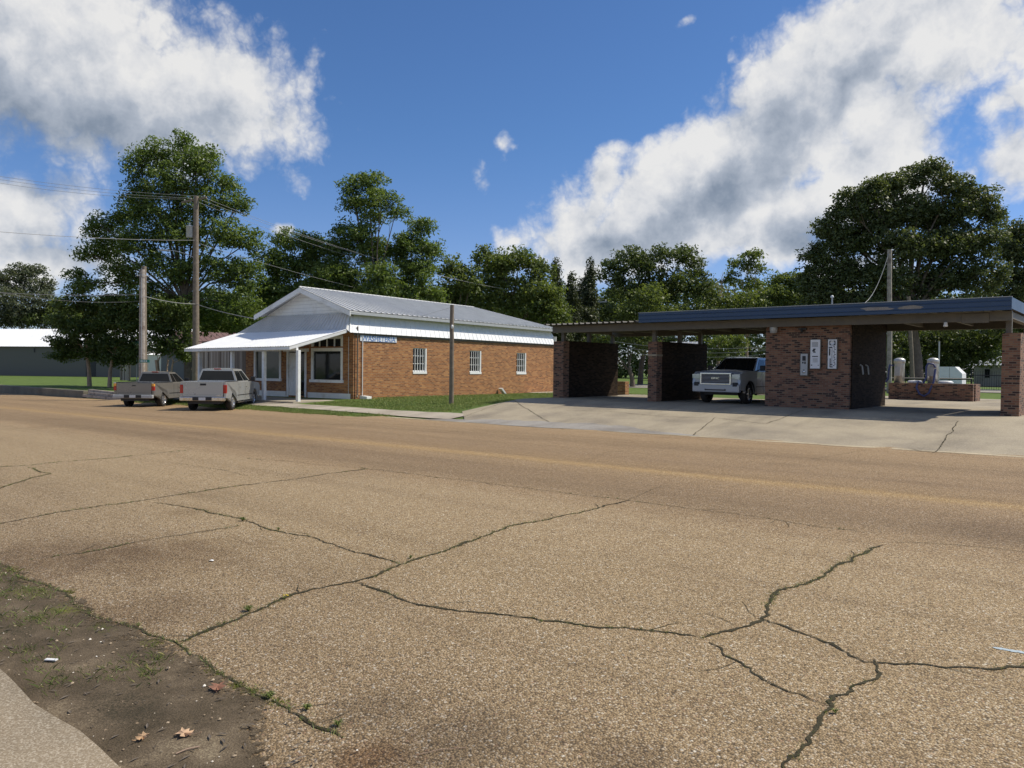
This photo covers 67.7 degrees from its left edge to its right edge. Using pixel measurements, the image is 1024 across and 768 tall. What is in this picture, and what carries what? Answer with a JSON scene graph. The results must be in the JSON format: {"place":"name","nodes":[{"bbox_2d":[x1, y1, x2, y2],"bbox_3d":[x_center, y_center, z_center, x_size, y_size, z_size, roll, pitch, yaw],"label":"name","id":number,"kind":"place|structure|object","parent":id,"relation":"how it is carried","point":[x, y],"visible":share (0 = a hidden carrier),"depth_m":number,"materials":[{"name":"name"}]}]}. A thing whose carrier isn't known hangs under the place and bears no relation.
{"place":"outdoors","nodes":[
{"label":"outdoors","id":0,"kind":"place"},
{"bbox_2d":[176,398,462,418],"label":"pavement","id":1,"kind":"structure","parent":0,"point":[443,415],"depth_m":33.09,"materials":[{"name":"grey concrete"}]},
{"bbox_2d":[135,392,646,416],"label":"lawn grass","id":2,"kind":"structure","parent":0,"point":[440,401],"depth_m":37.04,"materials":[{"name":"green plant"}]},
{"bbox_2d":[0,373,1000,418],"bbox_3d":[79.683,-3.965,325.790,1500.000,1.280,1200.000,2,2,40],"label":"ground","id":3,"kind":"structure","parent":0,"point":[72,382],"depth_m":61.23,"materials":[{"name":"green plant"}]},
{"bbox_2d":[0,261,59,328],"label":"broadleaf tree","id":4,"kind":"object","parent":3,"relation":"on","point":[11,306],"visible":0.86,"depth_m":138.27,"materials":[{"name":"green plant"}]},
{"bbox_2d":[0,385,87,397],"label":"retaining ledge","id":5,"kind":"object","parent":3,"relation":"on","point":[12,389],"visible":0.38,"depth_m":55.88,"materials":[{"name":"concrete"}]},
{"bbox_2d":[0,295,87,328],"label":"broadleaf tree","id":6,"kind":"object","parent":3,"relation":"on","point":[51,311],"visible":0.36,"depth_m":139.53,"materials":[{"name":"green plant"}]},
{"bbox_2d":[40,294,121,385],"bbox_3d":[-34.576,-3.450,62.120,6.740,7.806,5.576,2,2,40],"label":"crape myrtle","id":7,"kind":"object","parent":3,"relation":"on","point":[72,330],"visible":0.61,"depth_m":61.10,"materials":[{"name":"green plant"}]},
{"bbox_2d":[0,329,200,376],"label":"warehouse","id":8,"kind":"structure","parent":3,"relation":"on","point":[22,351],"depth_m":107.70,"materials":[{"name":"white metal"}]},
{"bbox_2d":[86,359,95,376],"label":"door","id":9,"kind":"structure","parent":8,"relation":"in","point":[93,365],"depth_m":105.44,"materials":[{"name":"black plastic"}]},
{"bbox_2d":[83,389,120,399],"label":"broken timbers","id":10,"kind":"object","parent":3,"relation":"on","point":[100,394],"visible":0.64,"depth_m":49.53,"materials":[{"name":"grey wood"}]},
{"bbox_2d":[80,292,149,386],"bbox_3d":[-30.914,-3.447,59.937,5.146,7.971,4.696,2,2,40],"label":"crape myrtle","id":11,"kind":"object","parent":3,"relation":"on","point":[123,350],"visible":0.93,"depth_m":59.49,"materials":[{"name":"green plant"}]},
{"bbox_2d":[120,364,129,380],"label":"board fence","id":12,"kind":"object","parent":3,"relation":"on","point":[124,375],"visible":0.6,"depth_m":83.43,"materials":[{"name":"grey wood"}]},
{"bbox_2d":[136,269,148,376],"bbox_3d":[-22.592,-2.996,46.646,0.680,7.956,0.680,2,2,40],"label":"old pole","id":13,"kind":"object","parent":3,"relation":"on","point":[141,275],"visible":0.8,"depth_m":46.36,"materials":[{"name":"grey wood"}]},
{"bbox_2d":[141,266,146,371],"bbox_3d":[-22.644,-3.127,46.925,0.357,8.204,0.360,2,2,40],"label":"old pole","id":14,"kind":"object","parent":3,"relation":"on","point":[144,268],"visible":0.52,"depth_m":46.88,"materials":[{"name":"grey wood"}]},
{"bbox_2d":[147,353,160,370],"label":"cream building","id":15,"kind":"structure","parent":3,"relation":"on","point":[152,358],"depth_m":91.53,"materials":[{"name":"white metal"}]},
{"bbox_2d":[58,127,271,380],"bbox_3d":[-27.071,-9.802,60.090,16.828,20.742,6.179,1,1,-1],"label":"pecan tree","id":16,"kind":"object","parent":3,"relation":"on","point":[172,220],"visible":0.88,"depth_m":59.49,"materials":[{"name":"green plant"}]},
{"bbox_2d":[136,293,200,371],"bbox_3d":[-25.174,-2.997,56.161,4.435,7.366,3.377,1,1,-4],"label":"crape myrtle","id":17,"kind":"object","parent":3,"relation":"on","point":[178,315],"visible":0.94,"depth_m":55.58,"materials":[{"name":"green plant"}]},
{"bbox_2d":[158,195,206,379],"bbox_3d":[-23.524,-6.372,54.498,3.448,14.179,0.532,1,1,0],"label":"utility pole","id":18,"kind":"object","parent":3,"relation":"on","point":[192,231],"visible":0.94,"depth_m":54.32,"materials":[{"name":"brown wood"}]},
{"bbox_2d":[6,232,143,239],"bbox_3d":[-25.253,-8.922,45.432,0.025,2.373,18.788,1,1,17],"label":"overhead wire","id":19,"kind":"object","parent":18,"relation":"attached to","point":[71,236],"visible":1,"depth_m":44.31,"materials":[{"name":"black metal"}]},
{"bbox_2d":[1,183,161,198],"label":"overhead wire","id":20,"kind":"object","parent":18,"relation":"attached to","point":[83,193],"visible":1,"depth_m":52.02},
{"bbox_2d":[0,179,181,197],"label":"overhead wire","id":21,"kind":"object","parent":18,"relation":"attached to","point":[93,191],"visible":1,"depth_m":51.58,"materials":[{"name":"black metal"}]},
{"bbox_2d":[0,176,190,195],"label":"overhead wire","id":22,"kind":"object","parent":18,"relation":"attached to","point":[96,188],"visible":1,"depth_m":51.20,"materials":[{"name":"black metal"}]},
{"bbox_2d":[197,304,258,319],"bbox_3d":[-18.715,-4.753,49.575,0.040,1.677,12.547,0,2,-38],"label":"overhead wire","id":23,"kind":"object","parent":18,"relation":"attached to","point":[225,312],"visible":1,"depth_m":49.17,"materials":[{"name":"black metal"}]},
{"bbox_2d":[205,245,354,287],"bbox_3d":[-6.748,-8.327,68.227,41.943,3.774,0.020,0,2,-41],"label":"overhead wire","id":24,"kind":"object","parent":18,"relation":"attached to","point":[275,266],"visible":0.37,"depth_m":58.31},
{"bbox_2d":[205,201,508,289],"bbox_3d":[-6.718,-11.137,68.168,41.943,4.503,0.020,0,2,-41],"label":"overhead wire","id":25,"kind":"object","parent":18,"relation":"attached to","point":[325,243],"visible":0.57,"depth_m":59.92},
{"bbox_2d":[208,199,597,299],"bbox_3d":[-5.838,-11.069,68.147,42.381,4.618,0.020,0,2,-41],"label":"overhead wire","id":26,"kind":"object","parent":18,"relation":"attached to","point":[350,250],"visible":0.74,"depth_m":60.70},
{"bbox_2d":[161,331,235,379],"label":"brown roofed house","id":27,"kind":"structure","parent":3,"relation":"on","point":[178,368],"depth_m":83.30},
{"bbox_2d":[198,341,245,374],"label":"board shed","id":28,"kind":"structure","parent":3,"relation":"on","point":[220,359],"depth_m":47.92,"materials":[{"name":"grey wood"}]},
{"bbox_2d":[189,288,266,336],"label":"broadleaf tree","id":29,"kind":"object","parent":3,"relation":"on","point":[208,327],"visible":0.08,"depth_m":70.14,"materials":[{"name":"green plant"}]},
{"bbox_2d":[246,226,362,310],"bbox_3d":[-16.974,-6.427,64.216,9.540,13.994,7.528,1,1,20],"label":"pecan tree","id":30,"kind":"object","parent":3,"relation":"on","point":[278,280],"visible":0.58,"depth_m":63.09,"materials":[{"name":"green plant"}]},
{"bbox_2d":[312,169,413,297],"bbox_3d":[-12.526,-8.865,63.712,8.348,18.984,6.702,2,2,40],"label":"pecan tree","id":31,"kind":"object","parent":3,"relation":"on","point":[382,281],"visible":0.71,"depth_m":63.42,"materials":[{"name":"green plant"}]},
{"bbox_2d":[184,286,555,403],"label":"laundry building","id":32,"kind":"structure","parent":3,"relation":"on","point":[300,342],"depth_m":44.25,"materials":[{"name":"orange brick"}]},
{"bbox_2d":[254,350,281,380],"bbox_3d":[-14.437,-1.139,45.005,2.640,1.910,0.180,1,1,35],"label":"window","id":33,"kind":"structure","parent":32,"relation":"in","point":[273,358],"depth_m":44.98,"materials":[{"name":"grey glass"}]},
{"bbox_2d":[283,348,308,396],"bbox_3d":[-12.326,-0.632,43.593,2.200,2.780,0.150,1,1,35],"label":"door","id":34,"kind":"structure","parent":32,"relation":"in","point":[291,357],"depth_m":43.69,"materials":[{"name":"white paint"}]},
{"bbox_2d":[309,348,343,382],"bbox_3d":[-10.224,-1.034,42.088,2.690,1.910,0.180,1,1,35],"label":"window","id":35,"kind":"structure","parent":32,"relation":"in","point":[326,363],"depth_m":42.16,"materials":[{"name":"glass"}]},
{"bbox_2d":[311,335,342,346],"bbox_3d":[-10.192,-2.369,42.087,2.550,0.600,0.115,1,1,35],"label":"window","id":36,"kind":"structure","parent":32,"relation":"in","point":[337,340],"depth_m":41.96,"materials":[{"name":"white paint"}]},
{"bbox_2d":[360,335,396,342],"bbox_3d":[-7.402,-2.496,42.412,0.037,0.310,2.840,1,1,35],"label":"sign board","id":37,"kind":"object","parent":32,"relation":"attached to","point":[380,339],"visible":1,"depth_m":42.37,"materials":[{"name":"blue paint"}]},
{"bbox_2d":[413,348,426,373],"bbox_3d":[-5.548,-1.368,45.347,0.255,1.520,1.230,1,1,35],"label":"window","id":38,"kind":"structure","parent":32,"relation":"in","point":[419,354],"depth_m":45.49,"materials":[{"name":"white paint"}]},
{"bbox_2d":[470,351,481,373],"bbox_3d":[-2.455,-1.409,49.809,0.255,1.520,1.230,1,1,35],"label":"window","id":39,"kind":"structure","parent":32,"relation":"in","point":[475,356],"depth_m":49.92,"materials":[{"name":"white paint"}]},
{"bbox_2d":[516,353,525,373],"bbox_3d":[0.587,-1.449,54.205,0.255,1.520,1.220,1,1,35],"label":"window","id":40,"kind":"structure","parent":32,"relation":"in","point":[521,357],"depth_m":54.24,"materials":[{"name":"white paint"}]},
{"bbox_2d":[383,215,451,303],"bbox_3d":[-8.496,-7.011,65.744,6.456,15.247,4.730,1,1,4],"label":"pecan tree","id":41,"kind":"object","parent":3,"relation":"on","point":[403,249],"visible":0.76,"depth_m":65.00,"materials":[{"name":"green plant"}]},
{"bbox_2d":[449,305,453,403],"bbox_3d":[-2.849,-1.256,36.229,0.230,4.997,0.318,0,1,-30],"label":"cut off pole","id":42,"kind":"object","parent":3,"relation":"on","point":[451,377],"visible":0.94,"depth_m":36.18,"materials":[{"name":"brown wood"}]},
{"bbox_2d":[431,243,501,310],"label":"broadleaf tree","id":43,"kind":"object","parent":3,"relation":"on","point":[454,271],"visible":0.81,"depth_m":71.61,"materials":[{"name":"green plant"}]},
{"bbox_2d":[468,243,577,326],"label":"broadleaf tree","id":44,"kind":"object","parent":3,"relation":"on","point":[539,302],"visible":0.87,"depth_m":73.00,"materials":[{"name":"green plant"}]},
{"bbox_2d":[30,275,1023,380],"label":"distant wood","id":45,"kind":"object","parent":3,"relation":"on","point":[635,361],"visible":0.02,"depth_m":146.51,"materials":[{"name":"green plant"}]},
{"bbox_2d":[535,257,574,340],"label":"cedar tree","id":46,"kind":"object","parent":3,"relation":"on","point":[559,281],"visible":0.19,"depth_m":75.71,"materials":[{"name":"green plant"}]},
{"bbox_2d":[564,270,586,341],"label":"cedar tree","id":47,"kind":"object","parent":3,"relation":"on","point":[571,293],"visible":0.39,"depth_m":77.79,"materials":[{"name":"green plant"}]},
{"bbox_2d":[576,277,583,301],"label":"cedar tree","id":48,"kind":"object","parent":3,"relation":"on","point":[578,290],"visible":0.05,"depth_m":81.77,"materials":[{"name":"green plant"}]},
{"bbox_2d":[577,256,600,342],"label":"cedar tree","id":49,"kind":"object","parent":3,"relation":"on","point":[589,301],"visible":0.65,"depth_m":79.69,"materials":[{"name":"green plant"}]},
{"bbox_2d":[618,381,628,394],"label":"brick pier","id":50,"kind":"structure","parent":3,"relation":"on","point":[623,387],"depth_m":43.14,"materials":[{"name":"brown brick"}]},
{"bbox_2d":[583,334,666,386],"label":"broadleaf tree","id":51,"kind":"object","parent":3,"relation":"on","point":[606,339],"visible":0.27,"depth_m":73.63,"materials":[{"name":"green plant"}]},
{"bbox_2d":[612,281,682,340],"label":"broadleaf tree","id":52,"kind":"object","parent":3,"relation":"on","point":[648,302],"visible":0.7,"depth_m":77.17,"materials":[{"name":"green plant"}]},
{"bbox_2d":[594,241,723,384],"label":"broadleaf tree","id":53,"kind":"object","parent":3,"relation":"on","point":[642,263],"visible":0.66,"depth_m":83.36,"materials":[{"name":"green plant"}]},
{"bbox_2d":[707,274,734,365],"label":"broadleaf tree","id":54,"kind":"object","parent":3,"relation":"on","point":[716,305],"visible":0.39,"depth_m":87.45,"materials":[{"name":"green plant"}]},
{"bbox_2d":[703,334,750,363],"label":"broadleaf tree","id":55,"kind":"object","parent":3,"relation":"on","point":[717,354],"visible":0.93,"depth_m":65.59,"materials":[{"name":"green plant"}]},
{"bbox_2d":[462,395,1023,455],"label":"forecourt","id":56,"kind":"structure","parent":3,"relation":"on","point":[985,430],"depth_m":24.17,"materials":[{"name":"concrete"}]},
{"bbox_2d":[458,400,957,452],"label":"forecourt cracks","id":57,"kind":"object","parent":56,"relation":"on","point":[763,423],"visible":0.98,"depth_m":24.02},
{"bbox_2d":[692,357,765,403],"bbox_3d":[10.107,-0.206,32.865,2.530,1.935,6.110,2,2,40],"label":"pickup truck","id":58,"kind":"object","parent":56,"relation":"on","point":[743,378],"visible":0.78,"depth_m":30.93,"materials":[{"name":"white paint"}]},
{"bbox_2d":[545,296,1023,416],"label":"car wash building","id":59,"kind":"structure","parent":56,"relation":"on","point":[589,368],"depth_m":28.54,"materials":[{"name":"brown brick"}]},
{"bbox_2d":[770,327,777,332],"bbox_3d":[9.805,-2.136,28.579,0.290,0.480,0.291,2,2,40],"label":"wall lamp","id":60,"kind":"object","parent":59,"relation":"attached to","point":[773,329],"visible":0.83,"depth_m":28.47,"materials":[{"name":"grey paint"}]},
{"bbox_2d":[800,353,808,375],"bbox_3d":[10.710,-0.714,27.953,0.310,0.840,0.099,2,2,40],"label":"coin box","id":61,"kind":"object","parent":59,"relation":"attached to","point":[804,364],"visible":1,"depth_m":27.92,"materials":[{"name":"grey metal"}]},
{"bbox_2d":[809,339,821,368],"bbox_3d":[11.021,-1.085,27.697,0.400,1.100,0.081,2,2,40],"label":"instruction board","id":62,"kind":"object","parent":59,"relation":"attached to","point":[815,352],"visible":1,"depth_m":27.66,"materials":[{"name":"white metal"}]},
{"bbox_2d":[827,339,837,368],"bbox_3d":[11.477,-1.072,27.307,0.360,1.100,0.086,2,2,40],"label":"patterned board","id":63,"kind":"object","parent":59,"relation":"attached to","point":[832,353],"visible":1,"depth_m":27.27,"materials":[{"name":"white metal"}]},
{"bbox_2d":[962,313,988,322],"bbox_3d":[14.677,-2.083,24.157,0.750,0.300,0.028,2,2,40],"label":"junction box","id":64,"kind":"object","parent":59,"relation":"attached to","point":[977,318],"visible":1,"depth_m":24.13,"materials":[{"name":"metal"}]},
{"bbox_2d":[717,247,772,356],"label":"slender tree","id":65,"kind":"object","parent":3,"relation":"on","point":[756,282],"visible":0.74,"depth_m":89.95,"materials":[{"name":"green plant"}]},
{"bbox_2d":[696,269,817,336],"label":"broadleaf tree","id":66,"kind":"object","parent":3,"relation":"on","point":[786,290],"visible":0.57,"depth_m":84.53,"materials":[{"name":"green plant"}]},
{"bbox_2d":[886,249,891,392],"bbox_3d":[24.745,-3.971,49.989,0.323,9.686,0.501,0,1,-37],"label":"service pole","id":67,"kind":"object","parent":3,"relation":"on","point":[889,298],"visible":0.72,"depth_m":49.88,"materials":[{"name":"grey wood"}]},
{"bbox_2d":[792,154,1014,380],"bbox_3d":[29.520,-8.289,58.171,16.503,18.129,6.510,1,1,0],"label":"oak tree","id":68,"kind":"object","parent":3,"relation":"on","point":[943,244],"visible":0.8,"depth_m":57.30,"materials":[{"name":"green plant"}]},
{"bbox_2d":[907,296,914,379],"bbox_3d":[28.255,-2.683,54.002,0.704,7.030,0.286,1,1,15],"label":"service pole","id":69,"kind":"object","parent":3,"relation":"on","point":[911,356],"visible":0.58,"depth_m":53.90,"materials":[{"name":"grey wood"}]},
{"bbox_2d":[886,377,971,383],"bbox_3d":[26.953,0.119,50.011,6.453,1.060,0.120,1,1,0],"label":"pipe rail","id":70,"kind":"object","parent":3,"relation":"on","point":[922,379],"visible":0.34,"depth_m":49.95,"materials":[{"name":"grey metal"}]},
{"bbox_2d":[888,383,979,401],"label":"brick island","id":71,"kind":"structure","parent":3,"relation":"on","point":[950,392],"depth_m":36.59,"materials":[{"name":"brown brick"}]},
{"bbox_2d":[886,358,905,382],"bbox_3d":[19.311,-0.541,38.364,0.958,1.560,0.600,2,2,40],"label":"car vacuum","id":72,"kind":"object","parent":71,"relation":"on","point":[899,370],"visible":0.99,"depth_m":38.07,"materials":[{"name":"metal"}]},
{"bbox_2d":[915,358,938,396],"bbox_3d":[20.299,-0.323,37.183,0.925,1.926,1.127,2,2,40],"label":"car vacuum","id":73,"kind":"object","parent":71,"relation":"on","point":[931,374],"visible":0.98,"depth_m":37.05,"materials":[{"name":"metal"}]},
{"bbox_2d":[938,341,939,381],"bbox_3d":[27.429,-1.061,49.019,0.087,3.359,0.146,1,1,24],"label":"steel post","id":74,"kind":"object","parent":3,"relation":"on","point":[938,357],"visible":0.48,"depth_m":48.99,"materials":[{"name":"grey metal"}]},
{"bbox_2d":[885,397,1000,407],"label":"slab","id":75,"kind":"structure","parent":3,"relation":"on","point":[988,403],"depth_m":33.71,"materials":[{"name":"concrete"}]},
{"bbox_2d":[886,329,1012,373],"bbox_3d":[37.091,-2.359,66.131,12.138,6.129,5.876,1,1,8],"label":"broadleaf tree","id":76,"kind":"object","parent":3,"relation":"on","point":[973,346],"visible":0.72,"depth_m":65.00,"materials":[{"name":"green plant"}]},
{"bbox_2d":[974,356,1001,385],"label":"grey house","id":77,"kind":"structure","parent":3,"relation":"on","point":[985,370],"depth_m":81.75,"materials":[{"name":"paint"}]},
{"bbox_2d":[979,215,1023,338],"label":"oak tree","id":78,"kind":"object","parent":3,"relation":"on","point":[1013,250],"visible":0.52,"depth_m":60.96,"materials":[{"name":"green plant"}]},
{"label":"rear utility pole","id":79,"kind":"object","parent":3,"relation":"on","visible":0},
{"bbox_2d":[189,198,498,291],"bbox_3d":[-7.599,-11.079,68.193,41.508,4.638,0.020,0,2,-42],"label":"overhead wire","id":80,"kind":"object","parent":79,"relation":"attached to","point":[301,240],"visible":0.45,"depth_m":59.60,"materials":[{"name":"black metal"}]},
{"bbox_2d":[0,393,1023,767],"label":"road","id":81,"kind":"structure","parent":0,"point":[522,691],"depth_m":6.30,"materials":[{"name":"brown asphalt"}]},
{"bbox_2d":[0,669,119,767],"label":"kerb","id":82,"kind":"structure","parent":81,"relation":"on","point":[32,735],"depth_m":3.37,"materials":[{"name":"concrete"}]},
{"bbox_2d":[0,563,272,767],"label":"mud strip","id":83,"kind":"object","parent":81,"relation":"on","point":[155,711],"visible":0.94,"depth_m":4.01,"materials":[{"name":"brown soil"}]},
{"bbox_2d":[0,561,177,698],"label":"verge grass","id":84,"kind":"structure","parent":83,"relation":"on","point":[117,668],"depth_m":4.54,"materials":[{"name":"green plant"}]},
{"bbox_2d":[132,731,148,740],"bbox_3d":[-1.688,1.613,3.482,0.060,0.026,0.089,1,1,-4],"label":"fallen leaf","id":85,"kind":"object","parent":83,"relation":"on","point":[143,735],"visible":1,"depth_m":3.49,"materials":[{"name":"beige plant"}]},
{"bbox_2d":[4,566,295,708],"bbox_3d":[-2.898,1.609,5.021,4.274,0.048,0.773,2,2,40],"label":"moss","id":86,"kind":"object","parent":83,"relation":"on","point":[241,682],"visible":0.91,"depth_m":4.14,"materials":[{"name":"green plant"}]},
{"bbox_2d":[0,577,317,767],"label":"leaf litter","id":87,"kind":"object","parent":83,"relation":"on","point":[209,736],"visible":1,"depth_m":3.94,"materials":[{"name":"brown plant"}]},
{"bbox_2d":[0,572,365,767],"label":"mud pebbles","id":88,"kind":"object","parent":83,"relation":"on","point":[302,729],"visible":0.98,"depth_m":3.93,"materials":[{"name":"stone"}]},
{"bbox_2d":[174,727,200,736],"bbox_3d":[-1.504,1.613,3.530,0.122,0.026,0.082,0,1,-24],"label":"fallen leaf","id":89,"kind":"object","parent":83,"relation":"on","point":[183,732],"visible":1,"depth_m":3.53,"materials":[{"name":"beige plant"}]},
{"bbox_2d":[176,746,199,753],"bbox_3d":[-1.438,1.619,3.379,0.101,0.009,0.013,0,2,-40],"label":"twig","id":90,"kind":"object","parent":83,"relation":"on","point":[187,749],"visible":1,"depth_m":3.38,"materials":[{"name":"beige wood"}]},
{"bbox_2d":[208,681,225,691],"bbox_3d":[-1.551,1.606,4.038,0.090,0.026,0.132,-1,2,-45],"label":"fallen leaf","id":91,"kind":"object","parent":83,"relation":"on","point":[215,686],"visible":1,"depth_m":4.04,"materials":[{"name":"brown plant"}]},
{"bbox_2d":[113,371,188,405],"bbox_3d":[-18.644,0.219,40.252,2.460,1.805,5.805,1,1,-1],"label":"pickup truck","id":92,"kind":"object","parent":81,"relation":"on","point":[159,388],"visible":0.87,"depth_m":38.38,"materials":[{"name":"grey metal"}]},
{"bbox_2d":[179,368,259,409],"bbox_3d":[-14.013,0.196,36.947,2.500,1.955,6.005,1,1,-4],"label":"pickup truck","id":93,"kind":"object","parent":81,"relation":"on","point":[229,387],"visible":0.98,"depth_m":35.28,"materials":[{"name":"silver metal"}]},
{"bbox_2d":[262,690,274,697],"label":"weed","id":94,"kind":"object","parent":81,"relation":"on","point":[270,694],"visible":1,"depth_m":3.96,"materials":[{"name":"green plant"}]},
{"bbox_2d":[301,703,310,709],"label":"weed","id":95,"kind":"object","parent":81,"relation":"on","point":[306,706],"visible":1,"depth_m":3.83,"materials":[{"name":"green plant"}]},
{"bbox_2d":[0,462,990,761],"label":"crack grit","id":96,"kind":"object","parent":81,"relation":"on","point":[436,556],"visible":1,"depth_m":5.43,"materials":[{"name":"stone"}]},
{"bbox_2d":[0,448,1023,767],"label":"road cracks","id":97,"kind":"object","parent":81,"relation":"on","point":[810,734],"visible":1,"depth_m":5.11,"materials":[{"name":"black asphalt"}]},
{"bbox_2d":[0,451,1023,767],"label":"crack grass","id":98,"kind":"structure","parent":81,"relation":"on","point":[398,595],"depth_m":5.57,"materials":[{"name":"green plant"}]},
{"bbox_2d":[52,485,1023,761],"bbox_3d":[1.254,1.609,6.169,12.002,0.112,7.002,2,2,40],"label":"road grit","id":99,"kind":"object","parent":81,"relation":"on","point":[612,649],"visible":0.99,"depth_m":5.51,"materials":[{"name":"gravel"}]},
{"bbox_2d":[429,419,696,435],"bbox_3d":[1.251,1.385,25.877,11.500,0.169,1.750,2,2,40],"label":"gravel seam","id":100,"kind":"object","parent":81,"relation":"on","point":[588,426],"visible":1,"depth_m":25.40,"materials":[{"name":"grey gravel"}]},
{"bbox_2d":[390,417,1023,456],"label":"dirt joint","id":101,"kind":"object","parent":81,"relation":"on","point":[785,442],"visible":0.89,"depth_m":19.68,"materials":[{"name":"brown soil"}]},
{"bbox_2d":[993,647,1023,652],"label":"paint mark","id":102,"kind":"object","parent":81,"relation":"on","point":[1011,650],"visible":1,"depth_m":4.70,"materials":[{"name":"white paint"}]},
{"bbox_2d":[0,0,1023,372],"label":"sky","id":103,"kind":"structure","parent":0,"point":[571,131],"materials":[{"name":"blue"}]},
{"bbox_2d":[528,392,1000,399],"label":"back path","id":104,"kind":"structure","parent":0,"point":[644,394],"depth_m":52.12,"materials":[{"name":"grey concrete"}]},
{"bbox_2d":[629,384,1000,392],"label":"back road","id":105,"kind":"structure","parent":0,"point":[981,390],"depth_m":62.70,"materials":[{"name":"grey asphalt"}]},
{"bbox_2d":[885,369,1000,389],"bbox_3d":[34.985,-0.383,62.986,9.387,1.600,0.121,2,2,40],"label":"steel fence","id":106,"kind":"object","parent":105,"relation":"on","point":[971,375],"visible":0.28,"depth_m":60.94,"materials":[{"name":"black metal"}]},
{"bbox_2d":[939,367,965,383],"bbox_3d":[31.401,-0.349,54.920,2.003,1.780,1.512,2,2,40],"label":"white container","id":107,"kind":"object","parent":105,"relation":"on","point":[951,372],"visible":0.29,"depth_m":54.16,"materials":[{"name":"metal"}]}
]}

